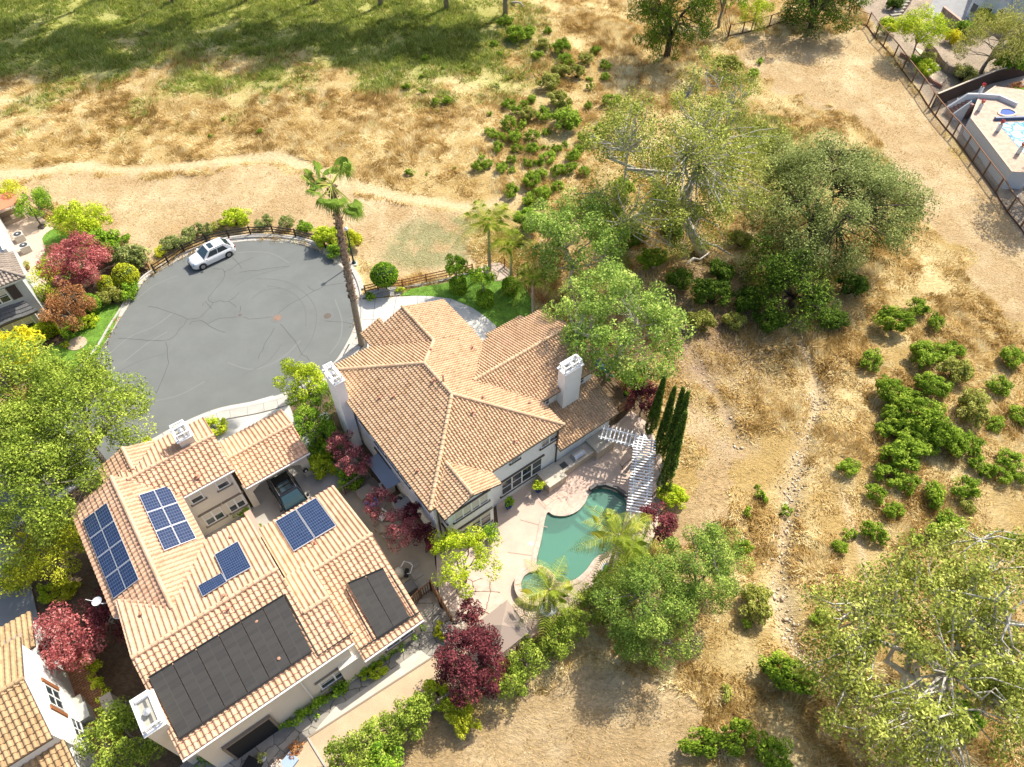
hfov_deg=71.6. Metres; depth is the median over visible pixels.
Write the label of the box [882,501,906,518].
bush
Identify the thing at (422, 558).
side patio
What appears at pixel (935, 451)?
bush
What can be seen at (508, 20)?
bush
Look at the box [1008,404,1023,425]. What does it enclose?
bush
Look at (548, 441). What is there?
window
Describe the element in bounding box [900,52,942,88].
garden edging
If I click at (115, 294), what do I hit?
bush
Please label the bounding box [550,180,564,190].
bush
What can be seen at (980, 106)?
flower urn
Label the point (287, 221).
bush
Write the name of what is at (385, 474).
side canopy
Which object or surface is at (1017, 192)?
patio
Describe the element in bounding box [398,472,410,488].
window
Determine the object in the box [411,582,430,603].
rail fence
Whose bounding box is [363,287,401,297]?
gravel bed
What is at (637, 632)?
broadleaf tree
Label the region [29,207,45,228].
post light
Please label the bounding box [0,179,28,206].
garden tree
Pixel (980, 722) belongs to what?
bush
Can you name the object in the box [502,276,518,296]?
drum hedge
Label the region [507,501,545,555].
deck joints
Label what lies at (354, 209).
fan palm
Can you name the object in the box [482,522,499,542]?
potted plant
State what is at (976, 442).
bush
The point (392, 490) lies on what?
air conditioner
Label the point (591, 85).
bush
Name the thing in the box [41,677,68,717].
window
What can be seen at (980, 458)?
bush
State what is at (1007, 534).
bush
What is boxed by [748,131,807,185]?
oak tree
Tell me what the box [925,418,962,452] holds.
bush
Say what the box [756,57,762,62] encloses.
bush
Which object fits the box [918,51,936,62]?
bush
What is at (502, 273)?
flagstone path
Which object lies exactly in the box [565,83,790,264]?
sycamore tree
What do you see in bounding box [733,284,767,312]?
bush
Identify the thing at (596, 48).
bush
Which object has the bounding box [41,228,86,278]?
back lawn
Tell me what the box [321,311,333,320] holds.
manhole cover
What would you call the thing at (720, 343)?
leaf litter
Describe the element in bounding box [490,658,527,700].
hedge shrub
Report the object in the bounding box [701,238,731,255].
fallen limb
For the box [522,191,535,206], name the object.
bush
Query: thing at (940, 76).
garden path
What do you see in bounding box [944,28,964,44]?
bush
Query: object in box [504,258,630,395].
rail fence
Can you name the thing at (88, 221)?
garden tree
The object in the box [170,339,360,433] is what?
pavement
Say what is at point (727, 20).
rail fence
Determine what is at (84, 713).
air conditioner
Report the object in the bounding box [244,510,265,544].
entry wall
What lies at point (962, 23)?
bush
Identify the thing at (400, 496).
air conditioner
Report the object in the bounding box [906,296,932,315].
bush
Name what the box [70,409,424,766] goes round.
solar house
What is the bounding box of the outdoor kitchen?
[537,429,614,492]
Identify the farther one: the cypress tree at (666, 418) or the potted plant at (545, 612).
the cypress tree at (666, 418)
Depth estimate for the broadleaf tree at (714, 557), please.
46.09 m
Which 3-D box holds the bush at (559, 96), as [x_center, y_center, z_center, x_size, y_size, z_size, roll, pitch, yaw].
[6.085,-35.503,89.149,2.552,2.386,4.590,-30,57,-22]
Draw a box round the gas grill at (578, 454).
[570,448,585,461]
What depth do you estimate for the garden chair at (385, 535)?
51.99 m
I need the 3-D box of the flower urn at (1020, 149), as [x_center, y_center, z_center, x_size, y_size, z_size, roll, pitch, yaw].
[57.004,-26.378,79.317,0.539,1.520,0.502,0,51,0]
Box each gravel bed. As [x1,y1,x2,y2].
[343,340,366,354]
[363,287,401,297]
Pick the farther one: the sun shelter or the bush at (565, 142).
the bush at (565, 142)
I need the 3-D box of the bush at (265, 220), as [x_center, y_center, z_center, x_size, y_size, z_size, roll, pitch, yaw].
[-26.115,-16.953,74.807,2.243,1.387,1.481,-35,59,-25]
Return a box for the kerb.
[0,236,362,535]
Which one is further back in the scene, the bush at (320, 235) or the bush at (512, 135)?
the bush at (512, 135)
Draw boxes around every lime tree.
[428,523,502,600]
[892,3,956,54]
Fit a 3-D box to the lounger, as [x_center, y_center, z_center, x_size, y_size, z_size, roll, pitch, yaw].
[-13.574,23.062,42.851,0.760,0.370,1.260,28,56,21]
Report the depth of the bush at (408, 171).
80.73 m
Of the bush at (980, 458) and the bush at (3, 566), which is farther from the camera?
the bush at (980, 458)
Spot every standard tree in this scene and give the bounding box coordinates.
[444,253,469,278]
[468,265,496,291]
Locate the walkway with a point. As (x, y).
(427, 642)
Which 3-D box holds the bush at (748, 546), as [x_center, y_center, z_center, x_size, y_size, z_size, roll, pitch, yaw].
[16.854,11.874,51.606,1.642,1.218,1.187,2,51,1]
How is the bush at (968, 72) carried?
on the ground at (596, 688)
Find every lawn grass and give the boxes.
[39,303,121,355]
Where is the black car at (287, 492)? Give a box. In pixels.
[266,469,308,513]
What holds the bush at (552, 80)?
on the ground at (596, 688)
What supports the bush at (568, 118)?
on the ground at (596, 688)
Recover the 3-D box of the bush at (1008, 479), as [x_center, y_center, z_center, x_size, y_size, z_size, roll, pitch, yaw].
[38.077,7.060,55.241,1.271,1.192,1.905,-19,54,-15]
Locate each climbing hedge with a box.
[79,648,124,742]
[194,756,211,766]
[232,504,250,517]
[278,674,355,729]
[352,623,427,678]
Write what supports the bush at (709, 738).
on the ground at (596, 688)
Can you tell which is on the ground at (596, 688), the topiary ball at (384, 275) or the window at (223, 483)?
the topiary ball at (384, 275)
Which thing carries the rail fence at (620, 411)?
on the ground at (596, 688)
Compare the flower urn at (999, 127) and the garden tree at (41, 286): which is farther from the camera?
the flower urn at (999, 127)
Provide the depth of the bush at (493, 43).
99.78 m
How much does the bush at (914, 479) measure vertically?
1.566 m
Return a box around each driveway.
[0,543,37,625]
[194,396,313,451]
[357,296,495,346]
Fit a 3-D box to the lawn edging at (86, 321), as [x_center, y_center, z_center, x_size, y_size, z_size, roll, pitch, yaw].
[-40.314,-5.424,66.073,1.646,0.130,8.120,32,58,23]
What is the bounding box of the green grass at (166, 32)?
[0,0,812,185]
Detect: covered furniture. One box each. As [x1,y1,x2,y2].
[99,692,121,713]
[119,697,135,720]
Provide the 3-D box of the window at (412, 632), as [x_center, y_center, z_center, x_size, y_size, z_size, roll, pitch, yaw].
[-7.298,16.523,46.087,2.440,1.510,0.140,-30,57,-22]
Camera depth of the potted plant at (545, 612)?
48.58 m
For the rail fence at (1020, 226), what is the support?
on the ground at (596, 688)
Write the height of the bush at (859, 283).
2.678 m
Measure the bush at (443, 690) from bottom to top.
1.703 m
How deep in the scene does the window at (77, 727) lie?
42.82 m
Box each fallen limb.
[687,252,709,263]
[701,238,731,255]
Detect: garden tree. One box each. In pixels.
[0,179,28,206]
[0,513,84,598]
[11,185,53,218]
[26,257,71,302]
[44,199,112,237]
[71,695,166,766]
[272,357,327,410]
[285,381,335,433]
[293,406,337,448]
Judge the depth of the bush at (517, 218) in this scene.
73.78 m
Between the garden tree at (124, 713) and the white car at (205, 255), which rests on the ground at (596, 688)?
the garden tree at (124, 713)
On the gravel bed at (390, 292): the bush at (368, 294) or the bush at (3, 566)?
the bush at (368, 294)
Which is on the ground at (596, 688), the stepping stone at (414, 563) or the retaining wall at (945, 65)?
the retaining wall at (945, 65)
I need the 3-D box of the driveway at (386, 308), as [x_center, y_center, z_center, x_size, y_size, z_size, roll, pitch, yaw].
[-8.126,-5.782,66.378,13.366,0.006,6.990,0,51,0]
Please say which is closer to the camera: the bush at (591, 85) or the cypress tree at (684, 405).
the cypress tree at (684, 405)
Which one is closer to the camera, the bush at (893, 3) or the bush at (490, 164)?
the bush at (490, 164)
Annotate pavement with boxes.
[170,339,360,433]
[224,234,363,289]
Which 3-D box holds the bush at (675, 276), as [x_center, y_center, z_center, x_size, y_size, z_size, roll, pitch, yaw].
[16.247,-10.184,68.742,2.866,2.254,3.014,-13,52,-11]
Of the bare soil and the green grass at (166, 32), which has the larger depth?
the green grass at (166, 32)
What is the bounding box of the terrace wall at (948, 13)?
[940,6,972,41]
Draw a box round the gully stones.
[684,345,833,680]
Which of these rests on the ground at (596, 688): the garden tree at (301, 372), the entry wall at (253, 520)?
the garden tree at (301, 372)
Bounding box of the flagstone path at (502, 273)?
[480,263,509,280]
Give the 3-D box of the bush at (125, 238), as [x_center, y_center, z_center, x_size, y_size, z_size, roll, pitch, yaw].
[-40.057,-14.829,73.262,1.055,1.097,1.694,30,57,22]
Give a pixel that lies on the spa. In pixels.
(522, 575)
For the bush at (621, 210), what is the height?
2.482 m
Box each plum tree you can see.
[35,230,113,292]
[326,429,354,460]
[335,444,372,475]
[363,486,398,523]
[385,507,424,553]
[401,501,421,527]
[408,522,437,552]
[431,618,509,709]
[455,596,484,625]
[623,379,661,417]
[639,501,679,542]
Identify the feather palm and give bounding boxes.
[448,199,527,270]
[475,227,544,288]
[499,262,558,312]
[512,555,591,650]
[570,505,666,596]
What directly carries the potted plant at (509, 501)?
on the pool deck
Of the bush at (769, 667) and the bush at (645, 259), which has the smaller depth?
the bush at (769, 667)
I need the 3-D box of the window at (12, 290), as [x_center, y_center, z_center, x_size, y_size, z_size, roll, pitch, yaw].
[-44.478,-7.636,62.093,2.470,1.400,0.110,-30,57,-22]
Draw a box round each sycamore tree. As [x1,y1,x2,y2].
[517,184,634,292]
[541,255,696,389]
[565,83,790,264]
[672,44,764,213]
[790,531,1023,766]
[890,517,1023,717]
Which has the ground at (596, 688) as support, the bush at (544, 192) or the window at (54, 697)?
the bush at (544, 192)
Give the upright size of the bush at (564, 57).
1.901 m
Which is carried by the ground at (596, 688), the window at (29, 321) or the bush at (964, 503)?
the bush at (964, 503)
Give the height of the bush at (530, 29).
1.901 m
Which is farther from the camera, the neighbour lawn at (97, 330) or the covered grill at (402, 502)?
the neighbour lawn at (97, 330)
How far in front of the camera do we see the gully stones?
53.31 m
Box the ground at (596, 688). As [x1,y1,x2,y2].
[0,0,1023,766]
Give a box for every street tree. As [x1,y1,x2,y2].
[0,328,87,453]
[0,344,157,502]
[0,424,108,567]
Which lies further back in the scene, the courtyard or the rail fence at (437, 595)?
the courtyard
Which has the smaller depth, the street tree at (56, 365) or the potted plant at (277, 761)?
the potted plant at (277, 761)
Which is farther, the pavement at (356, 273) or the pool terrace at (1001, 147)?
the pool terrace at (1001, 147)
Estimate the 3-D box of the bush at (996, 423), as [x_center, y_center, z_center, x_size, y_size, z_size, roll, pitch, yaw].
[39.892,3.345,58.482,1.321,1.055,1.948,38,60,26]
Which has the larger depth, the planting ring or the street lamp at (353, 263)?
the street lamp at (353, 263)
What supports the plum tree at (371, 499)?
on the side patio at (422, 558)
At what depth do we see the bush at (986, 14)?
102.12 m
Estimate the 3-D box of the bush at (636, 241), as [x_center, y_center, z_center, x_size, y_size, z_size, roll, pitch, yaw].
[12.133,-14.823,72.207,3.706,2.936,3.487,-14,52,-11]
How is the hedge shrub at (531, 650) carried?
on the ground at (596, 688)
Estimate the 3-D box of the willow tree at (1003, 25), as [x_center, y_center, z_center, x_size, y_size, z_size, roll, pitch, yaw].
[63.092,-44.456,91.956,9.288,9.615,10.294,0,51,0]
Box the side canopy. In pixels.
[367,453,399,499]
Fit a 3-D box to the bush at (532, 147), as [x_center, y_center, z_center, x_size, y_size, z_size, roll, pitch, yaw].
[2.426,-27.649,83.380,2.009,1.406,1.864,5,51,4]
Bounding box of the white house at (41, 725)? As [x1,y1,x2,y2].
[0,611,96,766]
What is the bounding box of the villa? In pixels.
[322,299,618,549]
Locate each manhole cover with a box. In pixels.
[271,313,283,322]
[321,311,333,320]
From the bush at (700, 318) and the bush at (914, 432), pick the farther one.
the bush at (700, 318)
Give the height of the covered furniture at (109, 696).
1.670 m
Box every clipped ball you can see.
[81,293,102,313]
[96,275,117,293]
[111,263,139,286]
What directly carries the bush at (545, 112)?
on the ground at (596, 688)
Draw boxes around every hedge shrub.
[323,731,366,766]
[344,718,388,766]
[363,708,414,752]
[364,734,403,766]
[386,695,427,744]
[403,689,435,724]
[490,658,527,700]
[502,633,550,684]
[537,616,574,661]
[548,607,589,642]
[570,585,610,626]
[583,566,627,607]
[609,555,645,592]
[617,534,649,565]
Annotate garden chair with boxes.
[372,519,383,534]
[377,508,386,521]
[381,530,393,541]
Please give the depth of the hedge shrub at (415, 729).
42.50 m
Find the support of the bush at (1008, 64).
on the ground at (596, 688)
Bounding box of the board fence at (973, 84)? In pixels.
[931,66,1023,107]
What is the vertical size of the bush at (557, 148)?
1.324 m
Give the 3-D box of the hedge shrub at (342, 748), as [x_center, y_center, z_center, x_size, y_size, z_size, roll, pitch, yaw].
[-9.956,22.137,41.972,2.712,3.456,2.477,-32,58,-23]
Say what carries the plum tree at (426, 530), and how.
on the side patio at (422, 558)
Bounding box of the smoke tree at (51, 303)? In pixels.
[37,279,97,330]
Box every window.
[0,285,22,304]
[2,316,35,332]
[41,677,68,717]
[69,716,87,742]
[188,491,207,506]
[198,503,228,527]
[215,477,232,492]
[221,491,248,514]
[314,667,342,692]
[373,441,386,457]
[374,447,390,468]
[385,629,416,652]
[386,457,398,473]
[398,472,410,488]
[441,523,447,535]
[453,489,490,524]
[458,506,492,537]
[500,454,544,498]
[509,454,521,465]
[539,432,558,450]
[969,2,979,13]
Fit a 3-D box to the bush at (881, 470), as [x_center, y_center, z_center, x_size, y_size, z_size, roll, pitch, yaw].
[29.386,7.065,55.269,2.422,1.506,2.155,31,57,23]
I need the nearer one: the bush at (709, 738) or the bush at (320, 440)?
the bush at (709, 738)
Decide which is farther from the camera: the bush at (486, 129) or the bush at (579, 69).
the bush at (579, 69)
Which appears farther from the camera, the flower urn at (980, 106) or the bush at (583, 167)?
the flower urn at (980, 106)
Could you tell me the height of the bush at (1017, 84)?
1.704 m
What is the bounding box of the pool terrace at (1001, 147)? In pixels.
[944,86,1023,188]
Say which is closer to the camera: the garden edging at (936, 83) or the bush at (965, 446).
the bush at (965, 446)
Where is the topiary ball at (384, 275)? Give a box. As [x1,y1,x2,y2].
[369,262,398,288]
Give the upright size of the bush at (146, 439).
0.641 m
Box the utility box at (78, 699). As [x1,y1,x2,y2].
[72,694,86,706]
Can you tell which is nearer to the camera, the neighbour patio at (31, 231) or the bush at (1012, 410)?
the bush at (1012, 410)
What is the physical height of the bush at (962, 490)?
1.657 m
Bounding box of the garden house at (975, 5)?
[966,0,1023,23]
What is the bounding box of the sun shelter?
[0,191,28,225]
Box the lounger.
[280,751,298,766]
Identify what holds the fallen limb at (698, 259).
on the ground at (596, 688)
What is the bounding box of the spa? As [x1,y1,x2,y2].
[514,565,556,606]
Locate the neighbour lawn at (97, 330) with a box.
[33,302,120,384]
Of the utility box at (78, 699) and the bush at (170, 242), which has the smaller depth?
the utility box at (78, 699)
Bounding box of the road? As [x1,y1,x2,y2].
[0,240,354,527]
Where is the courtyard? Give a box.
[205,455,346,538]
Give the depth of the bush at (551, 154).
81.67 m
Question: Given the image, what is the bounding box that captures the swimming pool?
[529,482,630,586]
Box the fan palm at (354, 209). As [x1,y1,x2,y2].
[300,156,365,346]
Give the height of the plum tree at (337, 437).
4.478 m
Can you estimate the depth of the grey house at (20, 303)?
62.98 m
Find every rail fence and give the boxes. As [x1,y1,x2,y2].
[22,192,149,270]
[150,225,325,272]
[341,469,369,494]
[349,692,452,766]
[363,263,472,292]
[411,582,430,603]
[429,580,452,623]
[501,569,613,667]
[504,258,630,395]
[616,396,635,417]
[724,1,730,36]
[727,5,871,36]
[867,12,1023,232]
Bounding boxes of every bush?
[0,324,45,379]
[0,564,25,590]
[36,581,57,603]
[49,577,81,601]
[59,314,84,338]
[80,227,122,252]
[81,312,100,328]
[94,285,124,304]
[109,243,151,268]
[117,233,130,244]
[121,281,139,300]
[140,437,151,441]
[153,244,165,257]
[158,234,183,250]
[181,225,196,245]
[194,222,212,234]
[205,415,228,435]
[210,218,225,230]
[219,207,251,226]
[253,214,273,228]
[278,214,295,227]
[296,219,314,232]
[306,441,334,466]
[307,451,337,479]
[310,225,344,248]
[313,423,343,454]
[326,242,349,258]
[329,228,362,247]
[335,468,364,491]
[358,660,388,680]
[365,291,375,300]
[395,287,404,292]
[400,83,410,88]
[404,168,415,175]
[421,53,428,61]
[421,679,459,712]
[432,97,438,104]
[433,620,445,640]
[438,609,464,635]
[441,95,451,103]
[444,696,481,739]
[470,159,487,171]
[483,159,493,166]
[484,126,490,135]
[487,127,497,137]
[489,39,497,46]
[492,140,503,152]
[495,14,513,24]
[495,131,507,140]
[496,161,507,173]
[500,97,516,108]
[500,114,516,130]
[503,181,519,198]
[506,25,531,42]
[506,155,516,163]
[507,166,515,173]
[508,128,521,143]
[510,143,523,152]
[511,105,520,113]
[511,206,534,232]
[517,105,536,119]
[518,119,526,129]
[519,99,528,106]
[521,169,540,187]
[522,24,535,38]
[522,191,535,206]
[523,128,540,140]
[523,157,532,167]
[525,142,539,152]
[527,94,535,102]
[531,50,543,58]
[531,184,552,202]
[532,159,539,166]
[534,167,548,178]
[535,71,560,91]
[536,104,552,120]
[538,38,552,49]
[539,145,549,150]
[539,149,555,165]
[542,25,551,33]
[542,128,552,134]
[546,89,572,109]
[549,104,581,130]
[550,144,562,151]
[550,164,566,177]
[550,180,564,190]
[551,37,571,54]
[551,63,570,77]
[556,52,575,64]
[561,140,568,147]
[564,149,580,161]
[565,162,577,174]
[569,62,585,77]
[572,142,585,152]
[577,131,598,144]
[578,50,594,64]
[578,165,591,175]
[584,100,591,108]
[586,82,594,89]
[589,45,601,54]
[593,121,604,135]
[599,59,612,68]
[600,71,609,80]
[601,93,621,105]
[604,207,627,227]
[608,176,636,199]
[617,225,649,250]
[619,372,642,387]
[636,247,668,269]
[651,185,670,208]
[656,483,689,509]
[661,215,683,238]
[665,267,693,290]
[676,726,724,758]
[686,309,717,331]
[690,277,735,305]
[708,257,735,282]
[711,53,742,73]
[718,717,759,757]
[721,312,747,330]
[721,683,732,702]
[728,229,755,249]
[732,539,754,553]
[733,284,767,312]
[738,582,773,625]
[741,617,752,628]
[743,506,751,516]
[747,68,759,77]
[750,306,788,333]
[754,489,768,502]
[754,729,793,766]
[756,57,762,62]
[756,649,821,694]
[766,265,795,291]
[779,503,793,515]
[798,285,831,313]
[808,607,830,625]
[812,307,850,329]
[831,539,848,553]
[833,272,869,296]
[835,457,862,477]
[842,528,858,540]
[858,519,890,545]
[859,348,883,371]
[864,483,888,505]
[870,304,917,332]
[872,462,906,487]
[874,421,902,437]
[875,373,912,410]
[876,16,899,34]
[878,431,931,470]
[880,404,909,426]
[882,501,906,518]
[886,0,905,8]
[895,418,928,442]
[897,387,922,399]
[898,473,922,495]
[900,397,952,437]
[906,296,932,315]
[909,54,923,63]
[909,528,924,545]
[910,339,941,368]
[912,430,941,455]
[913,371,953,397]
[914,57,940,76]
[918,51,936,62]
[923,479,946,510]
[924,521,950,539]
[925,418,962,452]
[928,310,945,329]
[931,341,955,361]
[934,506,968,540]
[935,356,974,383]
[938,689,987,737]
[943,426,971,457]
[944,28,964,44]
[945,340,966,356]
[950,475,982,498]
[953,62,978,81]
[955,20,980,37]
[957,386,991,429]
[958,496,976,515]
[963,430,987,456]
[967,454,992,473]
[969,7,996,28]
[979,464,993,478]
[984,374,1014,396]
[986,415,1005,433]
[991,463,1013,484]
[992,39,1023,70]
[996,447,1023,470]
[999,344,1023,369]
[1005,532,1017,543]
[1007,80,1023,87]
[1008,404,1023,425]
[1009,470,1023,485]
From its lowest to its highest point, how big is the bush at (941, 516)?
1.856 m
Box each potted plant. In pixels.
[23,261,29,268]
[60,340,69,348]
[84,724,93,733]
[257,752,266,763]
[270,756,282,766]
[287,740,304,759]
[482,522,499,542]
[504,496,514,509]
[532,479,545,492]
[540,602,556,616]
[601,563,613,573]
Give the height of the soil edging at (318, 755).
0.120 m
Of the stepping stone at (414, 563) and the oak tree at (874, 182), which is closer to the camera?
the stepping stone at (414, 563)
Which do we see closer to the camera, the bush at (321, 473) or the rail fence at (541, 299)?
the bush at (321, 473)
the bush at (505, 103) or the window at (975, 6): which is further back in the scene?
the window at (975, 6)
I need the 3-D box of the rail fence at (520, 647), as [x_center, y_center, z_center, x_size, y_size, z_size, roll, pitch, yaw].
[3.270,15.882,48.106,10.610,1.758,0.261,-33,58,-24]
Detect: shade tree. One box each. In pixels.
[444,0,448,9]
[503,0,507,14]
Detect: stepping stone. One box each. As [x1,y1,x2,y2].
[407,559,418,569]
[415,578,425,587]
[421,586,430,598]
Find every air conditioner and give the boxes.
[12,230,26,242]
[18,241,32,253]
[74,701,95,725]
[379,482,395,495]
[391,494,403,507]
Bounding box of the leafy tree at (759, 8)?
[738,0,775,31]
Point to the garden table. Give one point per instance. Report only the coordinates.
(382, 529)
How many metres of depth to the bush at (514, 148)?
83.20 m
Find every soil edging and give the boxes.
[269,646,445,766]
[307,737,325,766]
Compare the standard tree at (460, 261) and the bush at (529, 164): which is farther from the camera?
the bush at (529, 164)
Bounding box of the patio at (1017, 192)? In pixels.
[947,76,1023,198]
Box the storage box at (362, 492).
[355,483,374,502]
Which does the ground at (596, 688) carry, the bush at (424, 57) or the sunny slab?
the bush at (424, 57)
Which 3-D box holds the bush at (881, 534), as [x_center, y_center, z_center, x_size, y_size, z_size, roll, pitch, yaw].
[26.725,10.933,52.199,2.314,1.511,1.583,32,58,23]
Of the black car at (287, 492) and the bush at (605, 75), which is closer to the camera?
the black car at (287, 492)
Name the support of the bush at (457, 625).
on the ground at (596, 688)
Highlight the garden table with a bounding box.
[379,522,390,534]
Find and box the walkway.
[179,597,461,766]
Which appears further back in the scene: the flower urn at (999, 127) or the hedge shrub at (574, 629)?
the flower urn at (999, 127)
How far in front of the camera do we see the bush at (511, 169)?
80.80 m
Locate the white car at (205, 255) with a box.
[187,237,235,269]
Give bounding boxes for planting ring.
[67,336,86,350]
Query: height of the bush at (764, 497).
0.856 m
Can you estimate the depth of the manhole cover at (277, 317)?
66.75 m
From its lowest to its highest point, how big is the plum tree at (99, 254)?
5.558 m
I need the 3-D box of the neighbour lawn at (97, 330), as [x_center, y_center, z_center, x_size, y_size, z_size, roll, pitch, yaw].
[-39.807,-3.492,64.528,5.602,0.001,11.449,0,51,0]
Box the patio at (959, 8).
[927,0,972,21]
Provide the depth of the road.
65.72 m
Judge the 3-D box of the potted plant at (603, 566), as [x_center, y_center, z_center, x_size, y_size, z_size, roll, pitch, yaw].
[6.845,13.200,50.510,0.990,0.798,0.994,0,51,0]
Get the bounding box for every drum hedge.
[449,276,466,295]
[476,288,493,308]
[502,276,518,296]
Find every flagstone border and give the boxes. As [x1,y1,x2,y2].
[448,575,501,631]
[510,559,613,628]
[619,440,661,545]
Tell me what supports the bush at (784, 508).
on the ground at (596, 688)
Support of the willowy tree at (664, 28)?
on the ground at (596, 688)
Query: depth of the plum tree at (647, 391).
57.17 m
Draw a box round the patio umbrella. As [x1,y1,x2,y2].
[473,600,530,656]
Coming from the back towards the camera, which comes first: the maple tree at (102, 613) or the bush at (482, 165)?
the bush at (482, 165)
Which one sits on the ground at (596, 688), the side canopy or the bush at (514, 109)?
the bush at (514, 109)
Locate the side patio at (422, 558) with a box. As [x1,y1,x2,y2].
[337,454,442,608]
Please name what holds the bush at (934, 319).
on the ground at (596, 688)
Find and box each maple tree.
[29,598,108,672]
[80,585,125,643]
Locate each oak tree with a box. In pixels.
[735,127,943,282]
[735,224,851,333]
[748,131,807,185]
[778,0,876,39]
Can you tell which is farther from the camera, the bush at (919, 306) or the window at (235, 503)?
the bush at (919, 306)
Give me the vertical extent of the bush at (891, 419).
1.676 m
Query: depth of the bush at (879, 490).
54.05 m
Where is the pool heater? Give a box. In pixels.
[403,579,417,596]
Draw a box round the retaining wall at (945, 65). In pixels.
[925,42,963,75]
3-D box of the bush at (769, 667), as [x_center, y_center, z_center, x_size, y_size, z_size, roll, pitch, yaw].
[17.705,18.640,45.587,4.063,1.970,2.520,23,55,18]
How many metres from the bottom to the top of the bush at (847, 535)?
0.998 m
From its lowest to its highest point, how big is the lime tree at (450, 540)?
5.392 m
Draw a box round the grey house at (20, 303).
[0,218,45,334]
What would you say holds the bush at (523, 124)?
on the ground at (596, 688)
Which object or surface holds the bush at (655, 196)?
on the ground at (596, 688)
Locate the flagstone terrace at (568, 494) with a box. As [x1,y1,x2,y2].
[535,472,591,511]
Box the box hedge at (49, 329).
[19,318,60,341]
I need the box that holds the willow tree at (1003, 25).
[951,0,1023,73]
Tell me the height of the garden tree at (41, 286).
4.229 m
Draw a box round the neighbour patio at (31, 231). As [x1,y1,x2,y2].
[0,206,56,298]
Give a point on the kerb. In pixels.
(121, 310)
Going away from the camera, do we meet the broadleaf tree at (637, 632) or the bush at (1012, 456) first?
the broadleaf tree at (637, 632)
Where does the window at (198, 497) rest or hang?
in the solar house at (238, 646)
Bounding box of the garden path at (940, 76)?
[916,48,946,85]
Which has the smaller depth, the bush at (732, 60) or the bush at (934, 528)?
the bush at (934, 528)
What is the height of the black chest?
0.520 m
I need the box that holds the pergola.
[598,424,655,537]
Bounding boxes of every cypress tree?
[644,376,666,435]
[653,385,676,453]
[656,410,687,495]
[661,386,685,463]
[667,389,689,469]
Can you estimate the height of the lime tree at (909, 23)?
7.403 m
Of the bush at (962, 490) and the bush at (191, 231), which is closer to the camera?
the bush at (962, 490)
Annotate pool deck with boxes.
[436,411,663,666]
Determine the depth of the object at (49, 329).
64.55 m
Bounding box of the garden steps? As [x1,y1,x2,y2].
[890,0,911,16]
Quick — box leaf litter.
[546,186,936,525]
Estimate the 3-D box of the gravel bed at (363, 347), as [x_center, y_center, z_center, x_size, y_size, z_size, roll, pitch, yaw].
[-14.187,-3.162,64.196,2.227,0.001,1.962,-7,51,-6]
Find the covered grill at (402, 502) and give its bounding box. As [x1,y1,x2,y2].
[394,496,411,515]
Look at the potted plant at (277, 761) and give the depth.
42.65 m
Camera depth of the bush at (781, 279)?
68.16 m
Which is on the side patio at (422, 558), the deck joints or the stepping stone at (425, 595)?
the stepping stone at (425, 595)
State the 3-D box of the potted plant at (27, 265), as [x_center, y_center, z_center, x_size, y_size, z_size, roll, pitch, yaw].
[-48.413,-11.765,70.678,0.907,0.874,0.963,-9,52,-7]
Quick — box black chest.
[242,755,262,766]
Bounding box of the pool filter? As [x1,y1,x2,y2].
[394,561,412,582]
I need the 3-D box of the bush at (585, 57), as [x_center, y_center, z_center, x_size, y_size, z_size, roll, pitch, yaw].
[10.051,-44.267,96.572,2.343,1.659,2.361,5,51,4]
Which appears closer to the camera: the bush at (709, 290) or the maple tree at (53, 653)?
the maple tree at (53, 653)
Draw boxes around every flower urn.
[977,99,985,110]
[978,83,986,92]
[996,119,1005,131]
[1016,142,1023,153]
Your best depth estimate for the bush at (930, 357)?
62.31 m
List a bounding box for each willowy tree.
[623,0,718,63]
[707,0,747,27]
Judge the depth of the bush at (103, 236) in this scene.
70.94 m
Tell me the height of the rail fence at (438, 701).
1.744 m
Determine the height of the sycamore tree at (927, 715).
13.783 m
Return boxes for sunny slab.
[315,650,429,731]
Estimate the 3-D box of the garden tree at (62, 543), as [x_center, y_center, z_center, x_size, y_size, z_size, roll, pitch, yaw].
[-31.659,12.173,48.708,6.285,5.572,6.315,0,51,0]
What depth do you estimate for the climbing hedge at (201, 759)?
42.44 m
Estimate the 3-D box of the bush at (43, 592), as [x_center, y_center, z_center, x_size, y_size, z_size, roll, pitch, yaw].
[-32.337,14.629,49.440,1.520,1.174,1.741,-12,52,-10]
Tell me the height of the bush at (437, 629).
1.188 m
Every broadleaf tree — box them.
[588,551,703,670]
[651,520,755,615]
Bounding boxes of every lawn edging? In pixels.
[46,302,121,349]
[360,273,465,298]
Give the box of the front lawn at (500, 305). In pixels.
[400,274,535,326]
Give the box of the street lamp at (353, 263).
[344,227,357,265]
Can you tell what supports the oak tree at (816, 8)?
on the ground at (596, 688)
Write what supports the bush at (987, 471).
on the ground at (596, 688)
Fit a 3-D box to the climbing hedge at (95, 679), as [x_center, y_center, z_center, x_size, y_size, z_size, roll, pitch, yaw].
[-26.289,19.427,45.320,1.521,1.008,7.614,-32,58,-23]
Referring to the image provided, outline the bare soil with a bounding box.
[281,643,475,766]

